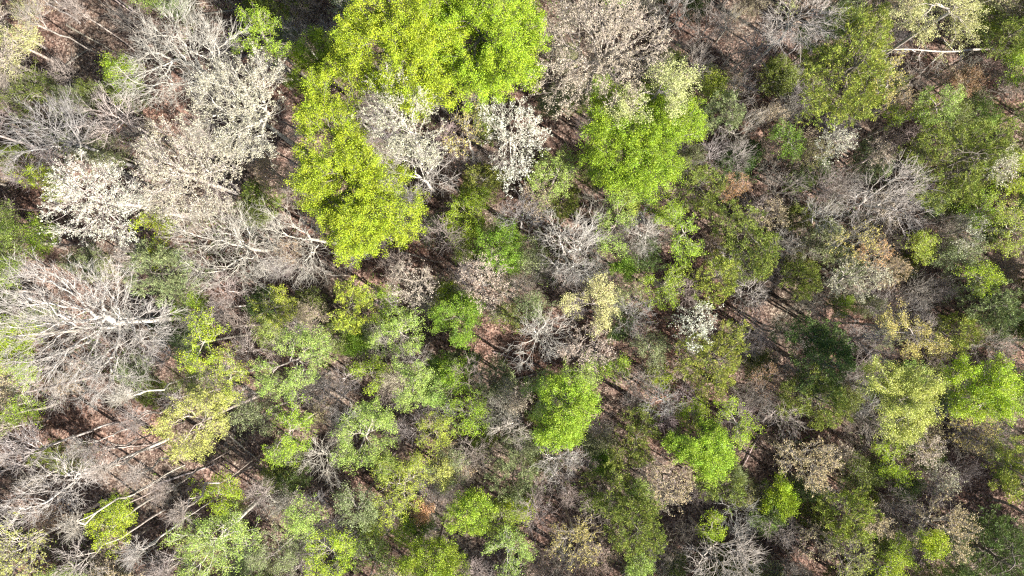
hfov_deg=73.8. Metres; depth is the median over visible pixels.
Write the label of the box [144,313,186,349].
evergreen sapling
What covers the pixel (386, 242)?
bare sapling
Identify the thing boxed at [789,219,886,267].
budding tree
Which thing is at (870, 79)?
leafing sapling
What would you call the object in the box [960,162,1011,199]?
evergreen sapling
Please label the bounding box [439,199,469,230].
bare sapling
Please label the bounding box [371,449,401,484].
leafing sapling
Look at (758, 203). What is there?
bare sapling
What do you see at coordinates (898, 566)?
leafing tree
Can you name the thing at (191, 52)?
bare tree
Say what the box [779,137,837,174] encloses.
budding sapling
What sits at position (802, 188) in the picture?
evergreen sapling
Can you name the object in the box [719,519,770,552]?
fallen log
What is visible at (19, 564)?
bare sapling
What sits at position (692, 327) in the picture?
budding tree
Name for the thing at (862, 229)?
bare sapling
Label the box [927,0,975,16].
bare sapling
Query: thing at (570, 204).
evergreen sapling
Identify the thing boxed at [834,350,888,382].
bare sapling
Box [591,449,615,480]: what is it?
broadleaf tree
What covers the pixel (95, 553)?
bare tree
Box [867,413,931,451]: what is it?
budding sapling
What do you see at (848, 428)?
bare sapling
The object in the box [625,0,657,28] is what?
bare sapling
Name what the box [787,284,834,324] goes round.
bare sapling
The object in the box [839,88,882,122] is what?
bare sapling
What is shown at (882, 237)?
bare sapling
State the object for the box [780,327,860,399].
evergreen tree
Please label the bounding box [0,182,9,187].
leafing tree
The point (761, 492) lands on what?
bare sapling
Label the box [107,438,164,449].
fallen log
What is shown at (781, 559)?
budding sapling
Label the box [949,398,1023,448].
bare tree
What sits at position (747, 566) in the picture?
evergreen sapling
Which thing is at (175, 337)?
evergreen sapling
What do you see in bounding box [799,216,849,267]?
evergreen sapling
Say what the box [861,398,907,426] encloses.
budding sapling
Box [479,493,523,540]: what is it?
leafing sapling
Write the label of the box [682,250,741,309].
evergreen tree
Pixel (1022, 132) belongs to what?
leafing sapling
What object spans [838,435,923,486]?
leafing tree
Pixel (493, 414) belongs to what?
bare sapling
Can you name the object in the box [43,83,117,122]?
bare sapling
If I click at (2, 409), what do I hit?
bare sapling
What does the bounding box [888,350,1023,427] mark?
broadleaf tree
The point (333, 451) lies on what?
evergreen sapling
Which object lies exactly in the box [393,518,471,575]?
broadleaf tree
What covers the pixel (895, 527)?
bare sapling
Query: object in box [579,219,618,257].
bare sapling
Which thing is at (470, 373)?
bare tree
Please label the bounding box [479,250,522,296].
evergreen sapling
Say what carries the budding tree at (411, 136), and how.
on the ground
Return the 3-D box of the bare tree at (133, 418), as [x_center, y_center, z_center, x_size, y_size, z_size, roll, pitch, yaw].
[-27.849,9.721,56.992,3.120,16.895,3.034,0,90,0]
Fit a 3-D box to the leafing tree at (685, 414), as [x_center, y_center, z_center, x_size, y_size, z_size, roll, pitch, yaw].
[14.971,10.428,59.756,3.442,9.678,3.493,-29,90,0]
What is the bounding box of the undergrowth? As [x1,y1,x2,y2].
[0,0,1023,575]
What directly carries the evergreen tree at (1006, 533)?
on the ground
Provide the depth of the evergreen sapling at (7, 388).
61.97 m
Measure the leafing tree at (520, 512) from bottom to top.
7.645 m
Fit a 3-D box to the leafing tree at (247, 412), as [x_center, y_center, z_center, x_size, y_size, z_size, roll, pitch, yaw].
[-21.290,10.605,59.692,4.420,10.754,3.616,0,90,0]
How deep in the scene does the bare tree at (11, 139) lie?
59.01 m
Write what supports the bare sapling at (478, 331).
on the ground
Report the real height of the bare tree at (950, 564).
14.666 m
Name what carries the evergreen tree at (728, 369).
on the ground
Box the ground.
[0,0,1023,575]
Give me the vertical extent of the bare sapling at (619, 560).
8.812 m
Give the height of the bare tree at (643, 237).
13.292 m
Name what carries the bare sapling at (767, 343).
on the ground
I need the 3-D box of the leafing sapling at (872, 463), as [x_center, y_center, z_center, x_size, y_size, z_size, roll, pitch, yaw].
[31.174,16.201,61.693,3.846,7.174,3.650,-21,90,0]
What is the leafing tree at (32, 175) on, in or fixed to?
on the ground
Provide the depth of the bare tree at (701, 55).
56.28 m
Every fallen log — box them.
[63,43,97,68]
[66,24,119,60]
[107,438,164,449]
[120,465,180,501]
[158,457,224,483]
[196,0,245,15]
[230,436,264,466]
[399,251,446,269]
[493,348,545,370]
[516,367,548,378]
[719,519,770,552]
[743,425,763,465]
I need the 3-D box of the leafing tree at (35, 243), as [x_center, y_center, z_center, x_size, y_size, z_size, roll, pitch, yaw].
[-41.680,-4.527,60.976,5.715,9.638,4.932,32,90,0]
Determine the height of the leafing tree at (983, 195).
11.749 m
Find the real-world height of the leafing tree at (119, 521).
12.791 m
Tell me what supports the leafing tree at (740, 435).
on the ground
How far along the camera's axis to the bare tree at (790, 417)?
56.10 m
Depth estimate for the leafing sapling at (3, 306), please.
61.59 m
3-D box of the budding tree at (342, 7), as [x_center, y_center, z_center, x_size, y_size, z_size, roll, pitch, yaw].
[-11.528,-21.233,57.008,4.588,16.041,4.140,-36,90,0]
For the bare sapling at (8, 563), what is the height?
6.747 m
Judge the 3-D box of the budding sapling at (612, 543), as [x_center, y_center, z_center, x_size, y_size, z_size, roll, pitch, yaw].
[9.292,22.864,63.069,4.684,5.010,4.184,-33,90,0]
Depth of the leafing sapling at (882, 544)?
58.07 m
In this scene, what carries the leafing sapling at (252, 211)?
on the ground
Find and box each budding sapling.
[0,0,47,49]
[0,154,34,182]
[0,208,36,237]
[19,0,80,23]
[32,499,83,537]
[55,366,90,397]
[83,549,147,575]
[87,527,150,570]
[129,184,189,224]
[133,116,188,160]
[157,269,215,308]
[249,153,293,198]
[255,541,294,575]
[262,440,309,476]
[269,493,301,532]
[272,237,305,265]
[276,528,314,558]
[292,295,334,333]
[302,397,332,432]
[359,45,388,70]
[377,367,413,393]
[378,555,413,575]
[405,199,460,251]
[426,273,467,313]
[427,267,462,297]
[433,439,476,485]
[498,377,531,416]
[516,541,558,575]
[517,61,549,91]
[519,178,558,221]
[539,30,570,67]
[567,536,615,575]
[593,346,631,383]
[595,275,650,325]
[596,518,634,564]
[631,464,677,515]
[658,136,696,160]
[665,355,694,383]
[691,229,727,261]
[715,63,748,92]
[718,250,760,289]
[720,479,761,509]
[728,0,774,21]
[742,98,793,138]
[745,545,786,575]
[752,133,781,159]
[770,0,800,16]
[774,553,817,575]
[776,127,826,170]
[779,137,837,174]
[791,0,835,21]
[806,434,866,473]
[845,21,892,60]
[852,187,908,232]
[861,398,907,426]
[863,84,919,118]
[864,303,913,353]
[866,253,917,289]
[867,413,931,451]
[889,418,947,458]
[896,563,939,575]
[910,60,971,101]
[920,147,972,184]
[936,312,997,344]
[943,0,1023,27]
[948,419,1023,463]
[963,250,1023,287]
[965,84,997,117]
[976,0,1023,35]
[996,424,1023,473]
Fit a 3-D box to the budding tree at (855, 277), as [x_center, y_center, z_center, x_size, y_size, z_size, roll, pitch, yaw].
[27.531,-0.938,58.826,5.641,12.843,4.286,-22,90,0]
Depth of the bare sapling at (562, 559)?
61.74 m
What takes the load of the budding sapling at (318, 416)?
on the ground
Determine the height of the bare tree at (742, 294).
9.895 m
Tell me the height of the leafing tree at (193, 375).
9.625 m
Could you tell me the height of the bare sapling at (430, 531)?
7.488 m
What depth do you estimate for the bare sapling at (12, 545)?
59.40 m
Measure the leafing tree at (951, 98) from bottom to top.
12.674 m
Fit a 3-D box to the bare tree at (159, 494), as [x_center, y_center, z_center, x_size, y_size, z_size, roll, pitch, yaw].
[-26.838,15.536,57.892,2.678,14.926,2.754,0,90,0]
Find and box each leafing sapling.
[0,282,36,312]
[9,345,55,368]
[55,240,124,285]
[71,76,118,105]
[86,251,124,281]
[96,49,162,96]
[109,348,164,389]
[151,0,196,29]
[168,287,209,326]
[214,535,262,575]
[222,489,257,524]
[227,191,271,231]
[251,311,294,352]
[257,455,301,493]
[270,23,308,59]
[282,286,329,323]
[321,316,355,357]
[333,32,362,69]
[352,507,387,538]
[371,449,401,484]
[416,366,451,410]
[423,349,458,392]
[436,346,483,397]
[439,206,485,248]
[457,179,495,213]
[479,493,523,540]
[496,424,538,467]
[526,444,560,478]
[530,83,567,121]
[543,371,566,395]
[557,76,591,115]
[575,422,618,463]
[576,155,608,193]
[581,70,621,110]
[628,533,651,562]
[629,167,667,206]
[661,541,689,575]
[675,143,707,170]
[716,462,750,493]
[739,348,777,380]
[747,507,779,538]
[754,56,799,99]
[761,51,798,87]
[813,293,857,321]
[813,380,865,417]
[838,292,887,318]
[838,453,893,494]
[844,520,905,561]
[861,60,896,90]
[879,139,946,172]
[884,0,932,16]
[885,358,931,388]
[902,192,951,220]
[912,100,983,141]
[922,359,959,400]
[928,192,985,238]
[938,76,985,106]
[940,93,1006,134]
[949,0,1010,41]
[976,308,1020,344]
[976,453,1023,484]
[987,298,1023,344]
[1002,0,1023,18]
[1016,128,1023,148]
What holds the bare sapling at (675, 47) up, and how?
on the ground
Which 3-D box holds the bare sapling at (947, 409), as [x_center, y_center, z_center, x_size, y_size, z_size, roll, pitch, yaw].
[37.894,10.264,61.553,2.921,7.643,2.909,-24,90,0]
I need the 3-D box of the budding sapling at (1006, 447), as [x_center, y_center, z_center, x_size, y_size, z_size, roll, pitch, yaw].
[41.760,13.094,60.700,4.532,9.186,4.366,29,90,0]
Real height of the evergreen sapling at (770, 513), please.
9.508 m
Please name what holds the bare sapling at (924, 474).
on the ground
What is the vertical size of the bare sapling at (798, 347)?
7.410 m
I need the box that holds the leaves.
[0,0,1023,575]
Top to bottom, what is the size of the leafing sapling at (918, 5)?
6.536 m
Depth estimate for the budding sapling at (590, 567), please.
59.47 m
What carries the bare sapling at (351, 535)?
on the ground
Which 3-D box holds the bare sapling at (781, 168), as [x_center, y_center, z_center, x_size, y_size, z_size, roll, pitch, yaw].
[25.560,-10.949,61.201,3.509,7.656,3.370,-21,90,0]
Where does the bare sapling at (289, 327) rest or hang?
on the ground
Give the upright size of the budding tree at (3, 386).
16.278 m
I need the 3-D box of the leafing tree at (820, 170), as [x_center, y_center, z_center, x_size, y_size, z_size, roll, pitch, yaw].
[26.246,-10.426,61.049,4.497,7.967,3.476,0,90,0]
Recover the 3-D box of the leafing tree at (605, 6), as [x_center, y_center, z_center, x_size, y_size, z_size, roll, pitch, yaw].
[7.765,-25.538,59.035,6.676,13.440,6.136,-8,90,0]
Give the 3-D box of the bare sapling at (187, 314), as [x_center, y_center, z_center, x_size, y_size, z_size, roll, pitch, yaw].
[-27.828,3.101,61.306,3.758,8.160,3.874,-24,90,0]
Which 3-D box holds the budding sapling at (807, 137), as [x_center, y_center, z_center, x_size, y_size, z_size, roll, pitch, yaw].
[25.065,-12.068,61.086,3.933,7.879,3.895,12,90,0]
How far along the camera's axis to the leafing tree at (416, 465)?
51.99 m
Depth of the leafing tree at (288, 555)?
55.44 m
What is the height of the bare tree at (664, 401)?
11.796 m
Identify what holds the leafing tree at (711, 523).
on the ground
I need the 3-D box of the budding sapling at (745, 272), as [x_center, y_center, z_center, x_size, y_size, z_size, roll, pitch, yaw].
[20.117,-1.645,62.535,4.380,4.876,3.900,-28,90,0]
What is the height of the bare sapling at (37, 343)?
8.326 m
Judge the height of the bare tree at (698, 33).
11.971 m
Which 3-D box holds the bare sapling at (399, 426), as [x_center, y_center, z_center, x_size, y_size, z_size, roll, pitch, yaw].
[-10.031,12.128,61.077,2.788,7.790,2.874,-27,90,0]
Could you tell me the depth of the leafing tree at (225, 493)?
56.36 m
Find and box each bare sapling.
[0,49,38,84]
[0,76,35,103]
[0,89,38,125]
[0,157,66,191]
[0,195,45,214]
[0,364,45,385]
[0,396,36,418]
[0,417,50,440]
[0,529,42,557]
[0,540,34,575]
[0,553,41,575]
[1,249,50,284]
[1,327,56,362]
[1,559,50,575]
[9,464,61,496]
[15,333,52,357]
[17,139,73,179]
[37,56,92,90]
[39,372,91,413]
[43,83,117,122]
[62,428,127,460]
[63,131,87,157]
[74,115,138,152]
[78,241,131,277]
[83,145,126,184]
[94,305,152,334]
[97,0,139,14]
[105,545,157,575]
[107,93,146,126]
[110,238,143,275]
[117,116,175,153]
[123,169,168,211]
[134,551,176,574]
[138,542,190,575]
[140,335,193,369]
[151,384,199,415]
[170,531,214,575]
[171,306,220,345]
[173,112,219,139]
[174,52,216,92]
[175,0,213,29]
[179,121,232,162]
[186,363,220,388]
[203,178,244,220]
[204,292,247,325]
[205,0,240,11]
[205,28,246,79]
[208,361,254,398]
[221,531,261,562]
[222,326,267,373]
[228,382,275,412]
[228,541,267,575]
[234,214,265,241]
[240,140,276,172]
[245,43,276,79]
[252,239,291,279]
[254,32,301,81]
[256,244,301,283]
[257,14,299,41]
[257,63,291,89]
[257,487,310,525]
[262,329,292,364]
[270,310,316,342]
[271,164,306,204]
[274,252,312,282]
[274,478,305,513]
[275,550,311,575]
[278,113,319,149]
[279,15,314,56]
[283,0,322,24]
[283,377,317,408]
[286,150,314,169]
[286,154,307,185]
[286,316,322,341]
[292,536,326,572]
[293,360,335,406]
[299,513,347,563]
[300,371,335,410]
[300,484,337,520]
[310,15,337,41]
[310,261,349,287]
[315,501,350,541]
[319,364,359,398]
[324,401,368,441]
[324,423,358,456]
[325,98,359,134]
[325,235,376,272]
[329,517,371,558]
[333,528,364,561]
[338,101,371,130]
[355,131,380,160]
[357,148,394,180]
[358,105,405,147]
[361,86,390,118]
[361,322,397,361]
[365,500,404,532]
[370,245,409,287]
[372,364,407,405]
[373,287,400,312]
[377,235,394,249]
[378,498,400,535]
[382,414,409,446]
[383,332,412,362]
[389,343,435,385]
[390,383,414,409]
[394,183,425,214]
[395,195,427,230]
[399,86,442,120]
[399,405,433,448]
[400,213,419,247]
[408,513,438,549]
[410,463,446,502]
[412,289,439,321]
[413,387,444,414]
[417,467,458,503]
[418,490,450,529]
[422,89,450,113]
[423,434,452,456]
[424,116,461,157]
[429,399,458,431]
[434,474,467,511]
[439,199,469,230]
[443,150,468,175]
[447,253,478,280]
[451,258,481,297]
[455,147,483,173]
[455,457,475,488]
[458,319,486,350]
[460,556,495,575]
[463,90,492,110]
[464,384,503,421]
[470,100,511,140]
[470,121,490,146]
[477,384,519,433]
[478,147,508,172]
[478,435,505,468]
[483,300,505,325]
[484,379,517,413]
[490,128,508,152]
[498,437,538,487]
[500,273,530,303]
[501,500,526,525]
[510,257,552,290]
[514,282,545,302]
[525,476,553,506]
[527,17,550,53]
[528,255,556,286]
[543,540,587,575]
[545,459,579,498]
[545,525,572,556]
[548,264,580,293]
[548,381,571,406]
[555,482,587,508]
[563,291,592,318]
[570,110,605,140]
[571,273,598,300]
[576,185,617,217]
[577,440,611,475]
[577,486,615,530]
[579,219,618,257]
[579,343,602,373]
[580,247,614,284]
[583,410,616,445]
[591,293,621,325]
[592,315,615,332]
[600,271,628,293]
[601,219,630,245]
[616,315,660,361]
[617,553,645,575]
[618,391,653,420]
[619,218,654,258]
[620,179,665,212]
[623,203,661,234]
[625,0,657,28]
[631,358,672,389]
[631,444,671,480]
[632,517,666,558]
[640,1,667,30]
[643,217,676,250]
[646,407,676,435]
[649,549,683,575]
[651,537,684,574]
[655,32,685,58]
[659,271,703,310]
[660,143,696,179]
[669,335,697,359]
[671,381,699,411]
[681,478,711,506]
[698,326,726,348]
[709,0,749,46]
[709,245,746,282]
[710,354,743,377]
[717,34,754,79]
[718,372,760,413]
[719,399,755,439]
[720,426,752,461]
[725,311,770,342]
[725,330,758,368]
[728,328,769,363]
[733,44,764,72]
[736,192,774,229]
[739,268,770,292]
[745,322,778,349]
[747,480,782,507]
[752,153,787,187]
[754,348,797,382]
[756,539,801,575]
[762,89,806,133]
[762,308,790,344]
[764,261,794,289]
[766,58,808,96]
[766,534,812,575]
[770,92,814,127]
[774,77,821,115]
[777,285,825,314]
[778,15,834,61]
[779,147,820,178]
[779,363,825,403]
[781,332,818,364]
[782,224,828,264]
[782,381,831,408]
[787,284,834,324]
[792,165,844,211]
[801,306,856,338]
[804,113,856,146]
[806,186,853,213]
[808,509,854,557]
[814,156,857,198]
[814,163,874,204]
[814,278,861,307]
[815,366,874,402]
[816,114,862,149]
[818,555,848,575]
[819,0,841,15]
[820,404,867,444]
[821,473,870,516]
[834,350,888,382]
[836,319,884,358]
[836,538,890,575]
[838,207,887,242]
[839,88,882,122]
[842,387,888,428]
[843,405,875,429]
[845,119,910,158]
[850,219,910,255]
[850,492,890,516]
[854,282,897,319]
[856,342,896,374]
[869,515,919,550]
[873,516,926,562]
[874,265,941,312]
[875,8,908,39]
[877,458,941,495]
[882,494,932,526]
[887,22,915,51]
[888,301,937,328]
[896,273,961,304]
[897,123,942,153]
[897,186,929,212]
[897,307,949,348]
[899,201,945,236]
[899,543,933,573]
[907,208,972,241]
[908,222,961,252]
[908,468,965,514]
[912,342,953,373]
[918,381,981,407]
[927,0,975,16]
[928,127,976,154]
[929,97,986,124]
[930,428,987,459]
[931,326,975,357]
[931,389,965,418]
[932,453,986,487]
[935,419,1003,446]
[941,349,996,383]
[944,517,981,562]
[946,407,1006,444]
[947,51,992,87]
[957,247,1022,273]
[980,69,1023,101]
[982,134,1023,167]
[986,355,1023,377]
[987,72,1023,102]
[989,283,1023,308]
[1005,424,1023,442]
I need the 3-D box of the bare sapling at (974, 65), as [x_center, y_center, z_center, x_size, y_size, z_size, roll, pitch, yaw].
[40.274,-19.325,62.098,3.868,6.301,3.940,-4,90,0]
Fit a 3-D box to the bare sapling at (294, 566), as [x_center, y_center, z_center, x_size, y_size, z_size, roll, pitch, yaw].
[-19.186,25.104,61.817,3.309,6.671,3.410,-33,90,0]
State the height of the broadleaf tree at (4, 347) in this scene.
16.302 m
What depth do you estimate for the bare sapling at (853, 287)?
58.99 m
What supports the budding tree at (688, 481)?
on the ground
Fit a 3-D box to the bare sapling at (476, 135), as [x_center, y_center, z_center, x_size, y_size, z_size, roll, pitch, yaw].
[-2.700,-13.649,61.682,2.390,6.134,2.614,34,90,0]
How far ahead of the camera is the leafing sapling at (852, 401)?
57.47 m
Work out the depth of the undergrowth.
64.11 m
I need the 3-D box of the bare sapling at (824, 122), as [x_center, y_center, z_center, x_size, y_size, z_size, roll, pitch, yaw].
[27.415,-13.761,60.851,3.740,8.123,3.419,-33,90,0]
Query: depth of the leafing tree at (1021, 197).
58.19 m
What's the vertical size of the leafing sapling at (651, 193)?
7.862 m
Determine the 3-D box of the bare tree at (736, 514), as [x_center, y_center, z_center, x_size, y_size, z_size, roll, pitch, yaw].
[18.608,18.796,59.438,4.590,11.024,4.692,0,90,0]
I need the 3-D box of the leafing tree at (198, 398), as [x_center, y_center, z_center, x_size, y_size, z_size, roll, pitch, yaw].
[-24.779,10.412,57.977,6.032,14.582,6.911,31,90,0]
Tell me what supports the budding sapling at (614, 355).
on the ground
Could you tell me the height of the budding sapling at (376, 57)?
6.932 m
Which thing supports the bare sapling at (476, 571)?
on the ground
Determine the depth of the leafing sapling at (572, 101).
61.03 m
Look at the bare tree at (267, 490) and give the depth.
53.76 m
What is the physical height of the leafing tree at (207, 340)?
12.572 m
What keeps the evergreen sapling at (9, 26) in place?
on the ground
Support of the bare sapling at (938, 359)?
on the ground
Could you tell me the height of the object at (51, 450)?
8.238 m
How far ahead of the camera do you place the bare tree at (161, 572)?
48.20 m
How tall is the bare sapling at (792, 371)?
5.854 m
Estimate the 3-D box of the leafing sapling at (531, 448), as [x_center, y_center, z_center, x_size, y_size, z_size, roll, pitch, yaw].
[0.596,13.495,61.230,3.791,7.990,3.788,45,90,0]
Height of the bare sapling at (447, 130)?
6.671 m
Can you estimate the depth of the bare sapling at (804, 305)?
59.11 m
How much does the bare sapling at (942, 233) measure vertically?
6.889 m
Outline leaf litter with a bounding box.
[0,0,1023,575]
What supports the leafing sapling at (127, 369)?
on the ground
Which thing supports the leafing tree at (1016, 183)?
on the ground
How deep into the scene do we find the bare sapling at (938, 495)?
59.91 m
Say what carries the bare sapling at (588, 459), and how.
on the ground
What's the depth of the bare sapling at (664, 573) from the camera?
59.76 m
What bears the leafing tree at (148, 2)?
on the ground
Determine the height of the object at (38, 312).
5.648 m
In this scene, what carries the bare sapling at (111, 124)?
on the ground
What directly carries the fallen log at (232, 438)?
on the ground
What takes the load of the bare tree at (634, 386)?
on the ground
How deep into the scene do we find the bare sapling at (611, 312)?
58.12 m
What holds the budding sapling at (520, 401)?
on the ground
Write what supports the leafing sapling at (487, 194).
on the ground
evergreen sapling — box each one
[0,23,25,52]
[0,143,52,177]
[0,377,26,408]
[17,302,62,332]
[48,84,113,114]
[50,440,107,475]
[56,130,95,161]
[71,134,138,172]
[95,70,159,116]
[133,378,172,409]
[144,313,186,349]
[161,324,208,371]
[240,175,286,220]
[240,284,279,321]
[242,0,275,24]
[242,543,276,575]
[253,369,292,399]
[273,456,312,497]
[328,441,361,471]
[355,312,387,343]
[397,494,436,539]
[411,356,446,398]
[446,343,484,380]
[448,238,480,266]
[460,161,507,210]
[469,418,500,454]
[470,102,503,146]
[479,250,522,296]
[507,549,533,575]
[508,478,536,505]
[525,398,559,427]
[537,176,581,221]
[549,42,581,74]
[599,304,637,344]
[627,236,667,273]
[640,0,673,23]
[644,44,692,90]
[661,567,691,575]
[668,79,694,103]
[672,0,700,19]
[678,0,713,30]
[687,84,731,118]
[688,61,719,91]
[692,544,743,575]
[705,148,758,197]
[718,135,766,184]
[734,555,762,575]
[744,477,789,526]
[777,244,821,283]
[780,202,815,233]
[781,162,817,194]
[795,498,839,549]
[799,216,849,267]
[821,0,865,35]
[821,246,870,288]
[834,475,881,510]
[846,129,894,184]
[868,0,908,16]
[873,70,914,99]
[879,250,921,284]
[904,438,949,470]
[906,373,953,414]
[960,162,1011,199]
[970,214,1011,244]
[975,16,1023,47]
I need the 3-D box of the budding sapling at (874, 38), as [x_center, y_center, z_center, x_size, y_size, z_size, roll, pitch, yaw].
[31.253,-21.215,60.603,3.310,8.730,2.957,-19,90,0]
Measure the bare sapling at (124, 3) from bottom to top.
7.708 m
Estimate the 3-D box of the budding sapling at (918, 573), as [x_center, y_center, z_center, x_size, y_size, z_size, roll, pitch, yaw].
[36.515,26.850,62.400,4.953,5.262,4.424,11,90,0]
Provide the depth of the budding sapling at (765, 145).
58.79 m
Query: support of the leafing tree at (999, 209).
on the ground
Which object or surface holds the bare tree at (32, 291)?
on the ground
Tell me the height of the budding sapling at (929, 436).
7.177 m
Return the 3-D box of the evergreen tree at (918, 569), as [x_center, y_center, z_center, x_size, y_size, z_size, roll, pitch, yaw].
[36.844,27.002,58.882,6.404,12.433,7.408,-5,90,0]
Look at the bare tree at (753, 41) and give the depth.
56.25 m
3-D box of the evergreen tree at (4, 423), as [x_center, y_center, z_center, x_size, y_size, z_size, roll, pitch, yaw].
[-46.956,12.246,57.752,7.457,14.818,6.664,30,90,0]
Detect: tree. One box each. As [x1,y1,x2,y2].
[0,0,78,81]
[0,25,72,93]
[0,57,79,122]
[0,81,142,181]
[0,110,66,156]
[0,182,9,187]
[0,199,66,290]
[0,209,78,259]
[0,242,190,413]
[0,275,47,317]
[0,313,79,376]
[0,352,78,412]
[0,352,107,427]
[0,401,61,434]
[0,410,27,436]
[0,416,118,482]
[0,437,168,532]
[0,446,26,462]
[0,489,33,506]
[0,498,106,575]
[0,544,42,565]
[2,546,94,575]
[8,163,85,201]
[9,0,119,65]
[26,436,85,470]
[35,548,141,575]
[37,147,188,248]
[47,509,165,575]
[48,464,184,545]
[54,0,147,56]
[66,421,184,476]
[73,79,180,151]
[79,425,204,484]
[82,487,176,559]
[85,559,164,575]
[99,486,160,521]
[101,368,218,411]
[102,0,187,62]
[105,0,271,117]
[109,240,216,306]
[110,388,218,443]
[113,436,217,491]
[114,485,234,571]
[125,0,162,12]
[128,207,199,271]
[129,114,249,224]
[138,449,230,508]
[138,498,255,575]
[140,384,259,467]
[157,486,283,575]
[159,189,292,301]
[161,453,262,533]
[165,360,229,403]
[174,307,254,379]
[176,41,306,169]
[188,463,257,516]
[199,264,269,311]
[207,343,271,405]
[213,307,270,344]
[224,396,290,436]
[227,0,307,79]
[240,461,302,516]
[246,516,308,575]
[247,284,299,331]
[247,321,338,405]
[248,196,336,288]
[252,0,308,24]
[261,390,329,469]
[280,482,335,542]
[282,25,349,97]
[282,49,432,271]
[285,434,346,488]
[302,508,360,575]
[311,376,361,426]
[325,0,478,122]
[327,0,394,65]
[327,275,381,334]
[330,394,400,476]
[330,476,383,535]
[331,0,352,12]
[342,329,375,358]
[343,352,390,395]
[343,526,397,575]
[349,58,457,170]
[354,279,401,326]
[363,136,459,202]
[368,305,429,357]
[369,444,432,527]
[377,550,423,575]
[380,254,439,308]
[384,513,426,553]
[388,355,437,412]
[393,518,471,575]
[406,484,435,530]
[410,0,558,113]
[415,410,457,456]
[419,213,467,257]
[422,442,471,498]
[422,453,459,492]
[426,290,486,349]
[433,279,459,304]
[438,481,496,537]
[440,348,491,398]
[441,87,484,159]
[442,387,491,438]
[443,187,493,233]
[450,435,491,474]
[454,250,517,314]
[467,214,528,274]
[468,351,518,399]
[477,95,551,198]
[477,546,521,575]
[481,510,539,575]
[483,406,532,453]
[483,448,539,507]
[486,188,550,243]
[486,293,528,333]
[500,306,576,371]
[504,491,537,526]
[511,289,560,327]
[511,479,556,543]
[512,236,550,278]
[518,366,556,421]
[520,0,676,121]
[525,144,581,211]
[529,201,610,294]
[529,371,602,454]
[530,443,588,489]
[543,551,575,575]
[544,502,602,572]
[554,318,616,373]
[557,271,621,340]
[557,352,603,389]
[575,76,710,204]
[578,460,634,523]
[588,87,623,122]
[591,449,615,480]
[592,0,628,21]
[592,188,640,259]
[594,352,632,386]
[597,484,667,562]
[601,400,662,472]
[604,52,704,132]
[607,188,641,221]
[607,248,639,284]
[611,295,658,338]
[615,463,659,509]
[617,370,653,409]
[622,212,666,262]
[623,323,673,373]
[625,537,655,575]
[635,258,691,311]
[640,381,687,421]
[641,192,685,230]
[643,363,677,392]
[646,0,694,53]
[646,513,700,575]
[647,452,695,515]
[655,201,708,263]
[659,416,738,491]
[660,300,723,354]
[669,394,715,434]
[670,157,728,219]
[672,319,753,400]
[678,40,718,84]
[681,515,767,575]
[682,0,738,63]
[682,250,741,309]
[683,129,732,173]
[689,66,731,108]
[693,461,747,514]
[693,502,728,542]
[695,89,746,136]
[698,394,766,451]
[707,198,785,284]
[710,485,764,542]
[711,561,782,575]
[712,65,761,113]
[713,107,769,152]
[716,172,752,202]
[717,138,758,179]
[721,279,768,320]
[727,16,785,76]
[728,383,783,423]
[736,356,783,397]
[739,0,851,75]
[744,470,804,523]
[746,225,805,263]
[748,400,810,443]
[749,195,791,230]
[752,166,809,209]
[755,117,806,163]
[756,510,808,549]
[758,432,844,498]
[763,311,841,359]
[766,1,859,84]
[770,566,815,575]
[771,257,825,301]
[771,360,853,430]
[772,469,821,506]
[777,0,896,132]
[779,194,855,237]
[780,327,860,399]
[787,121,860,168]
[789,153,842,185]
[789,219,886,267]
[789,515,846,562]
[796,512,878,575]
[804,484,884,550]
[807,253,895,303]
[808,48,909,123]
[812,234,897,271]
[815,148,941,238]
[816,482,897,541]
[817,353,949,446]
[817,450,883,493]
[822,555,882,575]
[824,402,899,453]
[828,132,901,176]
[831,298,955,363]
[831,320,906,363]
[837,0,992,82]
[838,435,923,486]
[843,541,909,575]
[845,0,921,19]
[851,480,922,521]
[853,519,921,569]
[858,283,924,322]
[860,88,946,139]
[862,424,947,469]
[863,498,951,564]
[867,83,970,134]
[869,229,943,265]
[873,487,984,565]
[875,470,927,505]
[876,17,1022,84]
[883,114,1023,215]
[888,57,953,100]
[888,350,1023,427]
[890,454,963,498]
[898,311,985,354]
[899,210,998,255]
[902,403,1003,456]
[902,560,963,575]
[907,231,991,290]
[908,139,1022,188]
[909,503,1023,575]
[910,186,1006,232]
[914,62,989,104]
[914,256,1006,302]
[924,328,1023,369]
[927,273,1023,334]
[927,428,1023,505]
[928,40,1010,91]
[928,554,1011,573]
[929,146,1023,195]
[931,12,1023,77]
[933,192,1023,258]
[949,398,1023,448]
[952,0,1013,12]
[953,48,1023,92]
[955,442,1023,482]
[972,98,1023,132]
[984,206,1021,214]
[986,15,1023,68]
[986,152,1023,215]
[987,366,1023,412]
[989,63,1018,76]
[991,277,1023,323]
[992,498,1023,513]
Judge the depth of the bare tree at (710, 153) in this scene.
57.12 m
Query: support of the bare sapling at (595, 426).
on the ground
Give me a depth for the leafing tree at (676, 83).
49.01 m
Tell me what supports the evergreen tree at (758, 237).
on the ground
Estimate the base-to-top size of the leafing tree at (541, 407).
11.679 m
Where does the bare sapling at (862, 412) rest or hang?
on the ground
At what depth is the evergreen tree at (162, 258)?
55.29 m
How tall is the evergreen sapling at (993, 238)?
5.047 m
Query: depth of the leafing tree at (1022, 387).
57.55 m
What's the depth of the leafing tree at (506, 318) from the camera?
57.43 m
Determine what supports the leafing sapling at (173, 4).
on the ground

